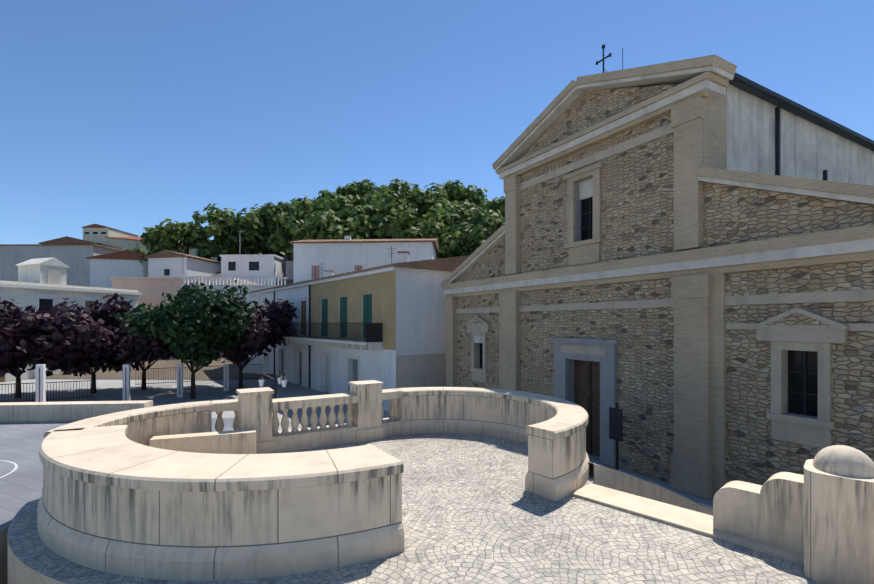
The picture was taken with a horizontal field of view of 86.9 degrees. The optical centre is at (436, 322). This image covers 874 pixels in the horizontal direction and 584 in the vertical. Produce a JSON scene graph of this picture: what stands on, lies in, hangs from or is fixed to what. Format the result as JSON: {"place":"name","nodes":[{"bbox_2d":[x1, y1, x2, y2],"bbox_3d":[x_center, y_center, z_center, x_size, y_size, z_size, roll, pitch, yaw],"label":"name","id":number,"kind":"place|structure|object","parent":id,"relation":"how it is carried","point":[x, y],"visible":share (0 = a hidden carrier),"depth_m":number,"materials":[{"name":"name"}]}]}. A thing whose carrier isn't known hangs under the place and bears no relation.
{"place":"outdoors","nodes":[
{"label":"outdoors","id":0,"kind":"place"},
{"bbox_2d":[0,400,152,422],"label":"wall","id":1,"kind":"structure","parent":0,"point":[23,412],"depth_m":13.24,"materials":[{"name":"concrete"}]},
{"bbox_2d":[0,418,233,583],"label":"sports court","id":2,"kind":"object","parent":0,"point":[21,485],"depth_m":9.00,"materials":[{"name":"stone"}]},
{"bbox_2d":[0,460,17,477],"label":"road inlay","id":3,"kind":"object","parent":2,"relation":"on","point":[16,467],"visible":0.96,"depth_m":9.04,"materials":[{"name":"white paint"}]},
{"bbox_2d":[31,255,293,378],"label":"hill terrain","id":4,"kind":"structure","parent":0,"point":[168,366],"depth_m":38.90,"materials":[{"name":"soil"}]},
{"bbox_2d":[0,244,124,286],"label":"grey building","id":5,"kind":"structure","parent":4,"relation":"on","point":[74,258],"depth_m":79.05,"materials":[{"name":"paint"}]},
{"bbox_2d":[38,236,116,247],"bbox_3d":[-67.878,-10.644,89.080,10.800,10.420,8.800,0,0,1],"label":"roof","id":6,"kind":"structure","parent":5,"relation":"on","point":[66,240],"depth_m":84.70,"materials":[{"name":"tile"}]},
{"bbox_2d":[86,250,147,287],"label":"house","id":7,"kind":"structure","parent":4,"relation":"on","point":[105,267],"depth_m":71.46,"materials":[{"name":"paint"}]},
{"bbox_2d":[105,237,219,260],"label":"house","id":8,"kind":"structure","parent":4,"relation":"on","point":[124,242],"depth_m":95.48,"materials":[{"name":"yellow paint"}]},
{"bbox_2d":[81,224,137,245],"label":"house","id":9,"kind":"structure","parent":8,"relation":"on","point":[96,233],"depth_m":93.10,"materials":[{"name":"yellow paint"}]},
{"bbox_2d":[143,250,218,276],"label":"house","id":10,"kind":"structure","parent":4,"relation":"on","point":[165,263],"depth_m":64.27,"materials":[{"name":"paint"}]},
{"bbox_2d":[109,277,262,310],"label":"pink building","id":11,"kind":"structure","parent":4,"relation":"on","point":[151,289],"depth_m":50.67,"materials":[{"name":"paint"}]},
{"bbox_2d":[181,276,286,302],"bbox_3d":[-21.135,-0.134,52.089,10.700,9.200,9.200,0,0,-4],"label":"railing","id":12,"kind":"object","parent":11,"relation":"on","point":[253,287],"visible":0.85,"depth_m":47.63,"materials":[{"name":"paint"}]},
{"bbox_2d":[143,261,293,279],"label":"hill retaining walls","id":13,"kind":"structure","parent":4,"relation":"on","point":[289,270],"depth_m":64.28,"materials":[{"name":"white paint"}]},
{"bbox_2d":[220,254,289,284],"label":"house","id":14,"kind":"structure","parent":4,"relation":"on","point":[259,265],"depth_m":62.35,"materials":[{"name":"paint"}]},
{"bbox_2d":[135,224,471,276],"bbox_3d":[-15.686,-8.741,52.985,59.924,11.213,20.435,0,0,42],"label":"roof clutter","id":15,"kind":"object","parent":4,"relation":"on","point":[402,256],"visible":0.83,"depth_m":33.52,"materials":[{"name":"white paint"}]},
{"bbox_2d":[123,179,504,262],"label":"trees","id":16,"kind":"object","parent":4,"relation":"on","point":[371,213],"visible":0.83,"depth_m":70.61,"materials":[{"name":"green plant"}]},
{"bbox_2d":[289,238,439,282],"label":"white building","id":17,"kind":"structure","parent":4,"relation":"on","point":[314,259],"depth_m":52.86,"materials":[{"name":"paint"}]},
{"bbox_2d":[0,379,712,506],"bbox_3d":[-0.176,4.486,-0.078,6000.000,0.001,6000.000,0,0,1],"label":"ground","id":18,"kind":"structure","parent":0,"point":[156,393],"depth_m":29.18,"materials":[{"name":"grey asphalt"}]},
{"bbox_2d":[0,257,142,381],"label":"cream building","id":19,"kind":"structure","parent":18,"relation":"on","point":[40,282],"depth_m":38.06,"materials":[{"name":"paint"}]},
{"bbox_2d":[0,364,261,401],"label":"fence","id":20,"kind":"object","parent":18,"relation":"on","point":[87,397],"visible":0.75,"depth_m":26.43,"materials":[{"name":"grey metal"}]},
{"bbox_2d":[36,364,228,401],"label":"pillars","id":21,"kind":"structure","parent":18,"relation":"on","point":[40,382],"depth_m":25.09,"materials":[{"name":"white stone"}]},
{"bbox_2d":[0,196,449,398],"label":"tree trunks","id":22,"kind":"object","parent":18,"relation":"on","point":[143,385],"visible":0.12,"depth_m":29.20,"materials":[{"name":"brown plant"}]},
{"bbox_2d":[0,289,297,376],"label":"trees","id":23,"kind":"object","parent":22,"relation":"attached to","point":[32,336],"visible":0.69,"depth_m":27.45,"materials":[{"name":"purple plant"}]},
{"bbox_2d":[114,280,257,367],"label":"green tree leaves","id":24,"kind":"object","parent":22,"relation":"on","point":[208,325],"visible":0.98,"depth_m":25.72,"materials":[{"name":"green plant"}]},
{"bbox_2d":[242,353,272,373],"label":"piazza steps","id":25,"kind":"structure","parent":18,"relation":"on","point":[259,369],"depth_m":39.30,"materials":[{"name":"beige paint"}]},
{"bbox_2d":[258,371,286,398],"bbox_3d":[-6.869,3.285,19.676,1.293,2.362,1.085,0,0,1],"label":"street lamp","id":26,"kind":"object","parent":18,"relation":"on","point":[282,381],"visible":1,"depth_m":19.35,"materials":[{"name":"grey metal"}]},
{"bbox_2d":[248,255,469,410],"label":"house","id":27,"kind":"structure","parent":18,"relation":"on","point":[385,325],"depth_m":24.70,"materials":[{"name":"white paint"}]},
{"bbox_2d":[609,403,630,469],"bbox_3d":[5.373,3.426,13.512,0.095,2.080,0.730,0,0,-30],"label":"sign","id":28,"kind":"object","parent":18,"relation":"on","point":[616,420],"visible":0.92,"depth_m":13.61,"materials":[{"name":"grey metal"}]},
{"bbox_2d":[590,462,712,515],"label":"low wall","id":29,"kind":"structure","parent":18,"relation":"on","point":[613,478],"depth_m":8.06,"materials":[{"name":"stone"}]},
{"bbox_2d":[8,433,820,583],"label":"cobblestone pavement","id":30,"kind":"structure","parent":0,"point":[474,511],"depth_m":5.36,"materials":[{"name":"stone"}]},
{"bbox_2d":[37,380,589,580],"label":"terrace parapets","id":31,"kind":"object","parent":30,"relation":"on","point":[180,492],"visible":1,"depth_m":5.09,"materials":[{"name":"stone"}]},
{"bbox_2d":[215,399,395,434],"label":"balusters","id":32,"kind":"object","parent":31,"relation":"on","point":[219,423],"visible":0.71,"depth_m":9.57,"materials":[{"name":"stone"}]},
{"bbox_2d":[571,472,833,583],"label":"parapet wall","id":33,"kind":"structure","parent":30,"relation":"on","point":[767,517],"depth_m":5.40,"materials":[{"name":"stone"}]},
{"bbox_2d":[804,445,873,583],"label":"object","id":34,"kind":"object","parent":30,"relation":"on","point":[838,514],"visible":1,"depth_m":4.46,"materials":[{"name":"stone"}]},
{"bbox_2d":[0,0,873,243],"label":"sky","id":35,"kind":"structure","parent":0,"point":[130,116],"materials":[{"name":"blue"}]},
{"bbox_2d":[441,55,873,499],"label":"church","id":36,"kind":"structure","parent":0,"point":[674,260],"depth_m":12.96,"materials":[{"name":"stone"}]},
{"bbox_2d":[596,44,622,72],"bbox_3d":[6.129,-8.784,16.046,1.118,1.600,0.905,0,0,1],"label":"church cross","id":37,"kind":"object","parent":36,"relation":"on","point":[603,59],"visible":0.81,"depth_m":15.91,"materials":[{"name":"black metal"}]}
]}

